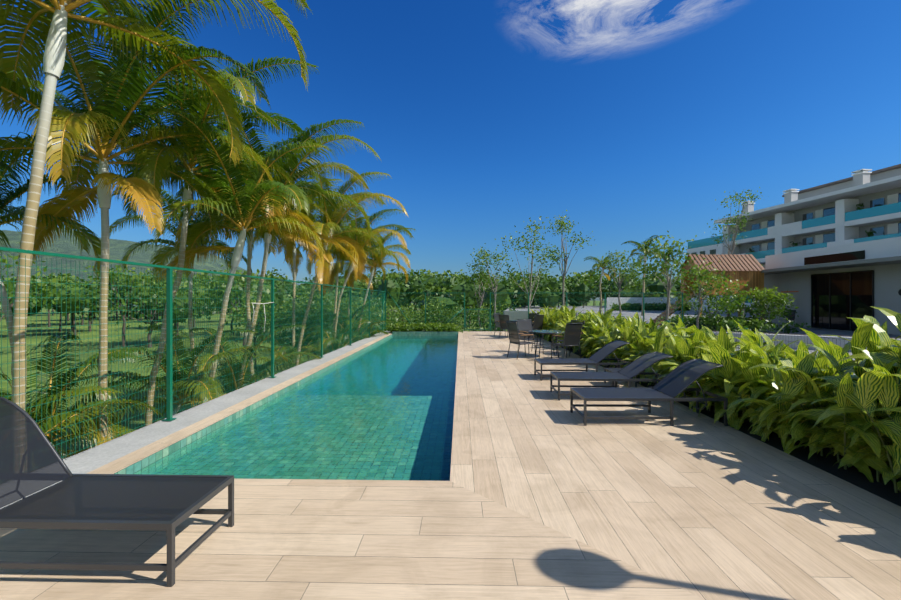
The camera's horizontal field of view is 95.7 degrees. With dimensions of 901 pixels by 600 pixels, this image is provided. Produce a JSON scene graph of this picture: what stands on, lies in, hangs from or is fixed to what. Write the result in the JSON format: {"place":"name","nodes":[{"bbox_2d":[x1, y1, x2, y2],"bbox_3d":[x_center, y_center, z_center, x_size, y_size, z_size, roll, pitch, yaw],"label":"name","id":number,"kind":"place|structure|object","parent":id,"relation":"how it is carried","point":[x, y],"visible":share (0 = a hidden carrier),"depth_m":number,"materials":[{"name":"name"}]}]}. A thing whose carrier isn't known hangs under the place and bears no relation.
{"place":"outdoors","nodes":[
{"label":"outdoors","id":0,"kind":"place"},
{"bbox_2d":[0,228,297,306],"bbox_3d":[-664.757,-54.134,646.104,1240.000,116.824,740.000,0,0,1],"label":"hill","id":1,"kind":"structure","parent":0,"point":[63,245],"depth_m":471.59,"materials":[{"name":"green plant"}]},
{"bbox_2d":[134,336,457,480],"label":"pool water","id":2,"kind":"structure","parent":0,"point":[383,410],"depth_m":5.65,"materials":[{"name":"teal liquid"}]},
{"bbox_2d":[0,301,606,456],"bbox_3d":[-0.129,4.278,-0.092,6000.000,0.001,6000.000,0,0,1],"label":"ground","id":3,"kind":"structure","parent":0,"point":[138,340],"depth_m":37.53,"materials":[{"name":"green plant"}]},
{"bbox_2d":[0,242,80,324],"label":"orchard tree","id":4,"kind":"object","parent":3,"relation":"on","point":[44,290],"visible":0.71,"depth_m":30.47,"materials":[{"name":"green plant"}]},
{"bbox_2d":[0,132,126,374],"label":"palm","id":5,"kind":"object","parent":3,"relation":"on","point":[10,215],"visible":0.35,"depth_m":7.53,"materials":[{"name":"green plant"}]},
{"bbox_2d":[0,373,163,453],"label":"young palm","id":6,"kind":"object","parent":3,"relation":"on","point":[53,424],"visible":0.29,"depth_m":5.84,"materials":[{"name":"green plant"}]},
{"bbox_2d":[65,292,117,331],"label":"orchard tree","id":7,"kind":"object","parent":3,"relation":"on","point":[89,314],"visible":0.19,"depth_m":55.01,"materials":[{"name":"green plant"}]},
{"bbox_2d":[0,334,192,459],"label":"young palm","id":8,"kind":"object","parent":3,"relation":"on","point":[48,392],"visible":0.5,"depth_m":7.45,"materials":[{"name":"green plant"}]},
{"bbox_2d":[67,259,161,346],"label":"orchard tree","id":9,"kind":"object","parent":3,"relation":"on","point":[133,282],"visible":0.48,"depth_m":37.43,"materials":[{"name":"green plant"}]},
{"bbox_2d":[45,270,216,347],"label":"orchard tree","id":10,"kind":"object","parent":3,"relation":"on","point":[132,313],"visible":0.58,"depth_m":36.20,"materials":[{"name":"green plant"}]},
{"bbox_2d":[0,0,284,441],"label":"palm","id":11,"kind":"object","parent":3,"relation":"on","point":[103,125],"visible":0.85,"depth_m":6.55,"materials":[{"name":"green plant"}]},
{"bbox_2d":[0,0,312,409],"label":"palm","id":12,"kind":"object","parent":3,"relation":"on","point":[55,40],"visible":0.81,"depth_m":5.46,"materials":[{"name":"green plant"}]},
{"bbox_2d":[0,0,320,425],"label":"palm","id":13,"kind":"object","parent":3,"relation":"on","point":[160,160],"visible":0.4,"depth_m":8.18,"materials":[{"name":"green plant"}]},
{"bbox_2d":[51,324,287,447],"bbox_3d":[-6.376,2.441,8.965,4.001,3.722,4.297,0,0,1],"label":"young palm","id":14,"kind":"object","parent":3,"relation":"on","point":[190,380],"visible":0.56,"depth_m":8.87,"materials":[{"name":"green plant"}]},
{"bbox_2d":[119,281,227,338],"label":"orchard tree","id":15,"kind":"object","parent":3,"relation":"on","point":[182,295],"visible":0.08,"depth_m":42.83,"materials":[{"name":"green plant"}]},
{"bbox_2d":[109,188,252,403],"bbox_3d":[-8.284,0.314,13.024,5.063,7.940,4.306,0,0,-25],"label":"palm","id":16,"kind":"object","parent":3,"relation":"on","point":[165,253],"visible":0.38,"depth_m":12.85,"materials":[{"name":"green plant"}]},
{"bbox_2d":[122,325,321,412],"bbox_3d":[-5.658,2.472,10.220,4.068,3.656,4.218,0,0,1],"label":"young palm","id":17,"kind":"object","parent":3,"relation":"on","point":[228,370],"visible":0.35,"depth_m":10.31,"materials":[{"name":"green plant"}]},
{"bbox_2d":[111,108,339,401],"bbox_3d":[-4.234,0.412,8.747,4.768,7.753,4.468,0,0,-39],"label":"palm","id":18,"kind":"object","parent":3,"relation":"on","point":[247,204],"visible":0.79,"depth_m":8.44,"materials":[{"name":"green plant"}]},
{"bbox_2d":[207,270,246,334],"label":"orchard tree","id":19,"kind":"object","parent":3,"relation":"on","point":[212,286],"visible":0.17,"depth_m":50.12,"materials":[{"name":"green plant"}]},
{"bbox_2d":[162,360,295,414],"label":"young palm","id":20,"kind":"object","parent":3,"relation":"on","point":[164,411],"visible":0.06,"depth_m":11.29,"materials":[{"name":"green plant"}]},
{"bbox_2d":[199,265,280,351],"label":"orchard tree","id":21,"kind":"object","parent":3,"relation":"on","point":[220,291],"visible":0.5,"depth_m":32.49,"materials":[{"name":"green plant"}]},
{"bbox_2d":[173,110,333,376],"bbox_3d":[-6.254,-0.314,12.444,5.559,9.196,5.932,0,0,1],"label":"palm","id":22,"kind":"object","parent":3,"relation":"on","point":[289,240],"visible":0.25,"depth_m":12.35,"materials":[{"name":"green plant"}]},
{"bbox_2d":[129,68,380,387],"bbox_3d":[-4.734,-0.167,10.639,6.122,8.909,5.360,0,0,-27],"label":"palm","id":23,"kind":"object","parent":3,"relation":"on","point":[295,176],"visible":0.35,"depth_m":10.39,"materials":[{"name":"green plant"}]},
{"bbox_2d":[226,290,283,368],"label":"scrub tree","id":24,"kind":"object","parent":3,"relation":"on","point":[242,310],"visible":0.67,"depth_m":24.68,"materials":[{"name":"green plant"}]},
{"bbox_2d":[252,302,273,331],"bbox_3d":[-3.836,0.350,8.379,0.035,0.619,0.961,0,0,1],"label":"frame","id":25,"kind":"object","parent":3,"relation":"on","point":[264,311],"visible":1,"depth_m":8.40,"materials":[{"name":"grey metal"}]},
{"bbox_2d":[220,330,332,380],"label":"young palm","id":26,"kind":"object","parent":3,"relation":"on","point":[280,348],"visible":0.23,"depth_m":15.42,"materials":[{"name":"green plant"}]},
{"bbox_2d":[251,295,313,339],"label":"orchard tree","id":27,"kind":"object","parent":3,"relation":"on","point":[280,311],"visible":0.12,"depth_m":42.67,"materials":[{"name":"green plant"}]},
{"bbox_2d":[274,297,308,349],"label":"scrub tree","id":28,"kind":"object","parent":3,"relation":"on","point":[283,308],"visible":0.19,"depth_m":33.39,"materials":[{"name":"green plant"}]},
{"bbox_2d":[266,319,324,355],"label":"scrub tree","id":29,"kind":"object","parent":3,"relation":"on","point":[309,343],"visible":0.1,"depth_m":24.21,"materials":[{"name":"green plant"}]},
{"bbox_2d":[246,179,349,362],"bbox_3d":[-6.782,-0.341,16.242,5.247,9.244,5.563,0,0,1],"label":"palm","id":30,"kind":"object","parent":3,"relation":"on","point":[294,261],"visible":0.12,"depth_m":16.33,"materials":[{"name":"green plant"}]},
{"bbox_2d":[259,299,355,356],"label":"scrub tree","id":31,"kind":"object","parent":3,"relation":"on","point":[308,322],"visible":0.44,"depth_m":23.77,"materials":[{"name":"green plant"}]},
{"bbox_2d":[267,301,352,359],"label":"scrub tree","id":32,"kind":"object","parent":3,"relation":"on","point":[296,316],"visible":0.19,"depth_m":24.64,"materials":[{"name":"green plant"}]},
{"bbox_2d":[277,287,343,357],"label":"scrub tree","id":33,"kind":"object","parent":3,"relation":"on","point":[306,299],"visible":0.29,"depth_m":29.85,"materials":[{"name":"green plant"}]},
{"bbox_2d":[300,293,346,352],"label":"scrub tree","id":34,"kind":"object","parent":3,"relation":"on","point":[327,302],"visible":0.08,"depth_m":31.62,"materials":[{"name":"green plant"}]},
{"bbox_2d":[280,320,372,362],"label":"young palm","id":35,"kind":"object","parent":3,"relation":"on","point":[334,343],"visible":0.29,"depth_m":16.39,"materials":[{"name":"green plant"}]},
{"bbox_2d":[254,158,407,365],"bbox_3d":[-4.526,-0.159,14.323,5.769,8.881,5.460,0,0,-30],"label":"palm","id":36,"kind":"object","parent":3,"relation":"on","point":[322,225],"visible":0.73,"depth_m":14.00,"materials":[{"name":"green plant"}]},
{"bbox_2d":[296,213,382,335],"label":"palm","id":37,"kind":"object","parent":3,"relation":"on","point":[337,268],"visible":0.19,"depth_m":18.71,"materials":[{"name":"yellow"}]},
{"bbox_2d":[0,267,680,339],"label":"forest belt","id":38,"kind":"object","parent":3,"relation":"on","point":[414,289],"visible":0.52,"depth_m":80.70,"materials":[{"name":"green plant"}]},
{"bbox_2d":[303,310,380,356],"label":"young palm","id":39,"kind":"object","parent":3,"relation":"on","point":[353,320],"visible":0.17,"depth_m":20.74,"materials":[{"name":"green plant"}]},
{"bbox_2d":[305,302,379,352],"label":"young palm","id":40,"kind":"object","parent":3,"relation":"on","point":[343,318],"visible":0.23,"depth_m":20.92,"materials":[{"name":"green plant"}]},
{"bbox_2d":[332,297,360,323],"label":"scrub tree","id":41,"kind":"object","parent":3,"relation":"on","point":[343,307],"visible":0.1,"depth_m":32.16,"materials":[{"name":"green plant"}]},
{"bbox_2d":[317,228,386,316],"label":"palm","id":42,"kind":"object","parent":3,"relation":"on","point":[363,277],"visible":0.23,"depth_m":22.98,"materials":[{"name":"yellow"}]},
{"bbox_2d":[313,320,391,348],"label":"young palm","id":43,"kind":"object","parent":3,"relation":"on","point":[344,337],"visible":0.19,"depth_m":18.42,"materials":[{"name":"green plant"}]},
{"bbox_2d":[311,304,409,339],"bbox_3d":[-5.268,2.072,24.216,5.766,4.428,5.319,0,0,1],"label":"shrub","id":44,"kind":"object","parent":3,"relation":"on","point":[379,316],"visible":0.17,"depth_m":24.31,"materials":[{"name":"green plant"}]},
{"bbox_2d":[315,196,413,351],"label":"palm","id":45,"kind":"object","parent":3,"relation":"on","point":[379,229],"visible":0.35,"depth_m":17.57,"materials":[{"name":"green plant"}]},
{"bbox_2d":[328,228,415,327],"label":"palm","id":46,"kind":"object","parent":3,"relation":"on","point":[372,262],"visible":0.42,"depth_m":21.29,"materials":[{"name":"green plant"}]},
{"bbox_2d":[353,309,390,334],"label":"scrub tree","id":47,"kind":"object","parent":3,"relation":"on","point":[372,321],"visible":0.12,"depth_m":24.48,"materials":[{"name":"green plant"}]},
{"bbox_2d":[359,293,400,324],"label":"scrub tree","id":48,"kind":"object","parent":3,"relation":"on","point":[393,319],"visible":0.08,"depth_m":30.21,"materials":[{"name":"green plant"}]},
{"bbox_2d":[389,304,423,323],"bbox_3d":[-3.369,2.141,35.199,4.196,4.282,3.710,0,0,1],"label":"shrub","id":49,"kind":"object","parent":3,"relation":"on","point":[404,313],"visible":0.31,"depth_m":35.09,"materials":[{"name":"green plant"}]},
{"bbox_2d":[398,306,457,323],"bbox_3d":[-1.616,2.268,30.662,4.201,4.034,4.774,0,0,27],"label":"shrub","id":50,"kind":"object","parent":3,"relation":"on","point":[410,320],"visible":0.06,"depth_m":30.09,"materials":[{"name":"green plant"}]},
{"bbox_2d":[406,294,469,324],"bbox_3d":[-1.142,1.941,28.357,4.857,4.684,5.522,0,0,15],"label":"bush","id":51,"kind":"object","parent":3,"relation":"on","point":[436,316],"visible":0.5,"depth_m":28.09,"materials":[{"name":"green plant"}]},
{"bbox_2d":[441,310,463,325],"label":"bush","id":52,"kind":"object","parent":3,"relation":"on","point":[456,319],"visible":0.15,"depth_m":35.77,"materials":[{"name":"green plant"}]},
{"bbox_2d":[458,246,495,330],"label":"garden tree","id":53,"kind":"object","parent":3,"relation":"on","point":[475,284],"visible":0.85,"depth_m":31.09,"materials":[{"name":"green plant"}]},
{"bbox_2d":[455,299,504,330],"bbox_3d":[2.291,2.078,32.055,5.265,4.420,6.016,0,0,1],"label":"bush","id":54,"kind":"object","parent":3,"relation":"on","point":[473,312],"visible":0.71,"depth_m":31.34,"materials":[{"name":"green plant"}]},
{"bbox_2d":[469,243,512,330],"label":"garden tree","id":55,"kind":"object","parent":3,"relation":"on","point":[486,255],"visible":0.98,"depth_m":30.19,"materials":[{"name":"green plant"}]},
{"bbox_2d":[466,299,521,330],"bbox_3d":[3.655,2.097,33.511,5.313,4.366,5.568,0,0,27],"label":"bush","id":56,"kind":"object","parent":3,"relation":"on","point":[492,315],"visible":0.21,"depth_m":33.19,"materials":[{"name":"green plant"}]},
{"bbox_2d":[503,311,527,330],"bbox_3d":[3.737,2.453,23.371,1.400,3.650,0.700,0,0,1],"label":"service cabinet","id":57,"kind":"object","parent":3,"relation":"on","point":[519,314],"visible":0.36,"depth_m":23.02,"materials":[{"name":"grey"}]},
{"bbox_2d":[493,216,563,311],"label":"garden tree","id":58,"kind":"object","parent":3,"relation":"on","point":[532,256],"visible":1,"depth_m":25.80,"materials":[{"name":"green plant"}]},
{"bbox_2d":[0,0,900,300],"label":"sky","id":59,"kind":"structure","parent":0,"point":[629,118],"materials":[{"name":"blue"}]},
{"bbox_2d":[389,306,900,506],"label":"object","id":60,"kind":"structure","parent":0,"point":[852,474],"depth_m":4.90,"materials":[{"name":"concrete"}]},
{"bbox_2d":[0,331,391,508],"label":"kerb","id":61,"kind":"structure","parent":60,"relation":"on","point":[89,460],"depth_m":5.63,"materials":[{"name":"concrete"}]},
{"bbox_2d":[0,247,385,457],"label":"fence","id":62,"kind":"object","parent":61,"relation":"on","point":[169,298],"visible":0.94,"depth_m":5.80,"materials":[{"name":"teal"}]},
{"bbox_2d":[379,279,410,332],"bbox_3d":[-2.772,0.278,21.387,1.651,2.850,1.651,0,0,1],"label":"fence corner post","id":63,"kind":"object","parent":61,"relation":"on","point":[385,306],"visible":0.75,"depth_m":22.16,"materials":[{"name":"teal metal"}]},
{"bbox_2d":[425,293,463,324],"bbox_3d":[-1.411,0.650,22.145,4.385,2.097,0.120,0,0,1],"label":"fence","id":64,"kind":"object","parent":61,"relation":"on","point":[440,308],"visible":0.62,"depth_m":22.14,"materials":[{"name":"teal metal"}]},
{"bbox_2d":[86,331,457,473],"bbox_3d":[-1.565,1.878,12.136,3.520,0.600,16.620,0,0,1],"label":"deck coping","id":65,"kind":"object","parent":60,"relation":"on","point":[121,463],"visible":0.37,"depth_m":5.68,"materials":[{"name":"beige stone"}]},
{"bbox_2d":[114,334,457,473],"bbox_3d":[-1.434,2.413,11.947,3.250,1.470,16.250,0,0,1],"label":"pool shell","id":66,"kind":"object","parent":65,"relation":"attached to","point":[151,459],"visible":0.12,"depth_m":5.79,"materials":[{"name":"tile"}]},
{"bbox_2d":[0,479,704,599],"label":"deck","id":67,"kind":"structure","parent":60,"relation":"on","point":[301,539],"depth_m":2.69,"materials":[{"name":"brown wood"}]},
{"bbox_2d":[0,397,233,586],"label":"lounger","id":68,"kind":"object","parent":67,"relation":"on","point":[31,461],"visible":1,"depth_m":2.71,"materials":[{"name":"grey fabric"}]},
{"bbox_2d":[379,322,468,332],"bbox_3d":[-1.366,1.431,21.325,4.700,0.547,2.654,0,0,1],"label":"hedge","id":69,"kind":"object","parent":60,"relation":"on","point":[430,327],"visible":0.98,"depth_m":20.78,"materials":[{"name":"green plant"}]},
{"bbox_2d":[445,293,490,330],"bbox_3d":[0.739,0.658,22.092,2.894,2.050,0.062,0,0,1],"label":"fence","id":70,"kind":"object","parent":60,"relation":"on","point":[465,315],"depth_m":22.05,"materials":[{"name":"teal metal"}]},
{"bbox_2d":[546,210,593,308],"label":"garden tree","id":71,"kind":"object","parent":60,"relation":"on","point":[565,260],"visible":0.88,"depth_m":29.61,"materials":[{"name":"green plant"}]},
{"bbox_2d":[529,304,622,353],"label":"plants","id":72,"kind":"object","parent":60,"relation":"on","point":[555,318],"visible":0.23,"depth_m":16.08,"materials":[{"name":"green plant"}]},
{"bbox_2d":[491,293,682,329],"bbox_3d":[7.279,0.650,21.936,10.370,2.097,0.120,0,0,1],"label":"fence","id":73,"kind":"object","parent":60,"relation":"on","point":[596,305],"visible":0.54,"depth_m":21.93,"materials":[{"name":"teal metal"}]},
{"bbox_2d":[584,253,622,312],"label":"garden palm","id":74,"kind":"object","parent":60,"relation":"on","point":[598,268],"visible":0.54,"depth_m":49.29,"materials":[{"name":"green plant"}]},
{"bbox_2d":[595,250,646,316],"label":"garden tree","id":75,"kind":"object","parent":60,"relation":"on","point":[633,265],"visible":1,"depth_m":27.14,"materials":[{"name":"green plant"}]},
{"bbox_2d":[621,235,671,315],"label":"garden palm","id":76,"kind":"object","parent":60,"relation":"on","point":[645,249],"visible":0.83,"depth_m":44.48,"materials":[{"name":"green plant"}]},
{"bbox_2d":[607,297,686,309],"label":"white garden wall","id":77,"kind":"structure","parent":60,"relation":"on","point":[647,300],"depth_m":66.19,"materials":[{"name":"white paint"}]},
{"bbox_2d":[610,302,689,310],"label":"hedge wall","id":78,"kind":"structure","parent":60,"relation":"on","point":[638,306],"depth_m":64.83,"materials":[{"name":"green plant"}]},
{"bbox_2d":[648,245,689,306],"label":"tree","id":79,"kind":"object","parent":60,"relation":"on","point":[670,256],"visible":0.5,"depth_m":47.42,"materials":[{"name":"green plant"}]},
{"bbox_2d":[634,230,705,320],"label":"garden tree","id":80,"kind":"object","parent":60,"relation":"on","point":[663,265],"visible":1,"depth_m":17.48,"materials":[{"name":"green plant"}]},
{"bbox_2d":[450,331,900,599],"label":"pool deck","id":81,"kind":"structure","parent":60,"relation":"on","point":[703,506],"depth_m":3.61,"materials":[{"name":"brown wood"}]},
{"bbox_2d":[493,313,505,336],"bbox_3d":[2.437,1.154,19.119,0.665,1.054,0.590,0,0,40],"label":"chair","id":82,"kind":"object","parent":81,"relation":"on","point":[496,319],"visible":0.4,"depth_m":19.18,"materials":[{"name":"grey fabric"}]},
{"bbox_2d":[498,314,509,337],"bbox_3d":[2.503,1.154,17.753,0.665,1.054,0.590,0,0,-45],"label":"chair","id":83,"kind":"object","parent":81,"relation":"on","point":[503,319],"visible":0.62,"depth_m":17.63,"materials":[{"name":"grey"}]},
{"bbox_2d":[506,321,535,358],"bbox_3d":[2.042,1.154,11.848,0.665,1.054,0.590,0,0,-22],"label":"chair","id":84,"kind":"object","parent":81,"relation":"on","point":[514,334],"visible":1,"depth_m":11.73,"materials":[{"name":"grey"}]},
{"bbox_2d":[517,319,543,353],"bbox_3d":[2.522,1.154,12.941,0.590,1.054,0.665,0,0,-25],"label":"chair","id":85,"kind":"object","parent":81,"relation":"on","point":[525,326],"visible":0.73,"depth_m":13.15,"materials":[{"name":"grey"}]},
{"bbox_2d":[528,313,538,335],"bbox_3d":[3.732,1.154,19.058,0.590,1.054,0.665,0,0,44],"label":"chair","id":86,"kind":"object","parent":81,"relation":"on","point":[531,315],"visible":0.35,"depth_m":19.30,"materials":[{"name":"grey"}]},
{"bbox_2d":[532,314,543,338],"bbox_3d":[3.648,1.154,17.780,0.590,1.054,0.665,0,0,-34],"label":"chair","id":87,"kind":"object","parent":81,"relation":"on","point":[538,322],"visible":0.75,"depth_m":17.57,"materials":[{"name":"grey"}]},
{"bbox_2d":[528,330,564,357],"bbox_3d":[2.867,1.302,12.139,1.108,0.756,1.108,0,0,1],"label":"table","id":88,"kind":"object","parent":81,"relation":"on","point":[552,332],"visible":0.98,"depth_m":11.92,"materials":[{"name":"grey"}]},
{"bbox_2d":[551,323,582,357],"bbox_3d":[3.246,1.154,11.408,0.590,1.054,0.665,0,0,-24],"label":"chair","id":89,"kind":"object","parent":81,"relation":"on","point":[572,335],"visible":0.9,"depth_m":11.20,"materials":[{"name":"grey"}]},
{"bbox_2d":[556,320,584,356],"bbox_3d":[3.674,1.154,12.488,0.665,1.054,0.590,0,0,-30],"label":"chair","id":90,"kind":"object","parent":81,"relation":"on","point":[576,321],"visible":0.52,"depth_m":12.50,"materials":[{"name":"grey"}]},
{"bbox_2d":[534,340,630,380],"bbox_3d":[2.828,1.285,8.814,1.900,0.787,0.660,0,0,0],"label":"lounger","id":91,"kind":"object","parent":81,"relation":"on","point":[602,353],"visible":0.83,"depth_m":8.75,"materials":[{"name":"grey"}]},
{"bbox_2d":[550,352,673,400],"bbox_3d":[2.764,1.303,7.100,1.905,0.751,0.660,0,0,3],"label":"lounger","id":92,"kind":"object","parent":81,"relation":"on","point":[633,369],"visible":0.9,"depth_m":7.04,"materials":[{"name":"grey"}]},
{"bbox_2d":[604,368,636,387],"bbox_3d":[3.348,1.528,8.056,0.460,0.300,0.460,0,0,1],"label":"side table","id":93,"kind":"object","parent":81,"relation":"on","point":[613,369],"visible":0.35,"depth_m":8.02,"materials":[{"name":"grey"}]},
{"bbox_2d":[570,359,727,425],"bbox_3d":[2.738,1.273,5.763,1.900,0.810,0.660,0,0,1],"label":"lounger","id":94,"kind":"object","parent":81,"relation":"on","point":[676,381],"visible":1,"depth_m":5.67,"materials":[{"name":"grey fabric"}]},
{"bbox_2d":[664,261,736,328],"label":"garden tree","id":95,"kind":"object","parent":60,"relation":"on","point":[706,276],"visible":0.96,"depth_m":21.31,"materials":[{"name":"green plant"}]},
{"bbox_2d":[661,272,753,320],"bbox_3d":[14.338,0.041,22.660,4.555,3.330,4.762,0,0,42],"label":"bush","id":96,"kind":"object","parent":60,"relation":"on","point":[727,304],"visible":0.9,"depth_m":22.15,"materials":[{"name":"green plant"}]},
{"bbox_2d":[576,312,854,359],"bbox_3d":[5.592,1.113,8.990,0.130,1.170,25.965,0,0,1],"label":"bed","id":97,"kind":"object","parent":60,"relation":"on","point":[668,321],"visible":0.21,"depth_m":7.70,"materials":[{"name":"green"}]},
{"bbox_2d":[573,310,887,452],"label":"plants","id":98,"kind":"object","parent":60,"relation":"on","point":[748,393],"visible":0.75,"depth_m":5.77,"materials":[{"name":"green plant"}]},
{"bbox_2d":[704,187,761,316],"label":"garden tree","id":99,"kind":"object","parent":60,"relation":"on","point":[735,232],"visible":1,"depth_m":29.37,"materials":[{"name":"green plant"}]},
{"bbox_2d":[658,313,810,333],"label":"garden shrubs","id":100,"kind":"object","parent":60,"relation":"on","point":[752,325],"visible":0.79,"depth_m":21.23,"materials":[{"name":"green plant"}]},
{"bbox_2d":[740,286,798,331],"bbox_3d":[16.978,0.436,21.724,2.424,2.537,2.914,0,0,43],"label":"bush","id":101,"kind":"object","parent":60,"relation":"on","point":[770,296],"visible":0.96,"depth_m":21.40,"materials":[{"name":"green plant"}]},
{"bbox_2d":[687,164,900,311],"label":"apartment block","id":102,"kind":"structure","parent":60,"relation":"on","point":[825,215],"depth_m":46.75,"materials":[{"name":"white paint"}]},
{"bbox_2d":[749,203,876,251],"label":"balcony clutter","id":103,"kind":"object","parent":102,"relation":"attached to","point":[869,233],"visible":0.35,"depth_m":42.30,"materials":[{"name":"white"}]},
{"bbox_2d":[741,335,900,492],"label":"plant","id":104,"kind":"object","parent":60,"relation":"on","point":[859,441],"visible":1,"depth_m":3.86,"materials":[{"name":"green plant"}]},
{"bbox_2d":[823,306,900,471],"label":"tall alpinia clump","id":105,"kind":"object","parent":60,"relation":"on","point":[868,330],"visible":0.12,"depth_m":4.20,"materials":[{"name":"green plant"}]},
{"bbox_2d":[653,254,764,324],"bbox_3d":[17.057,-0.677,27.652,6.625,4.830,2.600,0,0,1],"label":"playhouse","id":106,"kind":"object","parent":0,"point":[747,267],"depth_m":26.75,"materials":[{"name":"brown wood"}]},
{"bbox_2d":[779,310,795,322],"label":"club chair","id":107,"kind":"object","parent":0,"point":[792,315],"visible":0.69,"depth_m":25.50,"materials":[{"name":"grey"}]},
{"bbox_2d":[713,331,900,351],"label":"planter wall","id":108,"kind":"structure","parent":0,"point":[788,338],"depth_m":14.13,"materials":[{"name":"concrete"}]},
{"bbox_2d":[752,236,900,334],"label":"club house","id":109,"kind":"structure","parent":0,"point":[832,287],"depth_m":22.73,"materials":[{"name":"white paint"}]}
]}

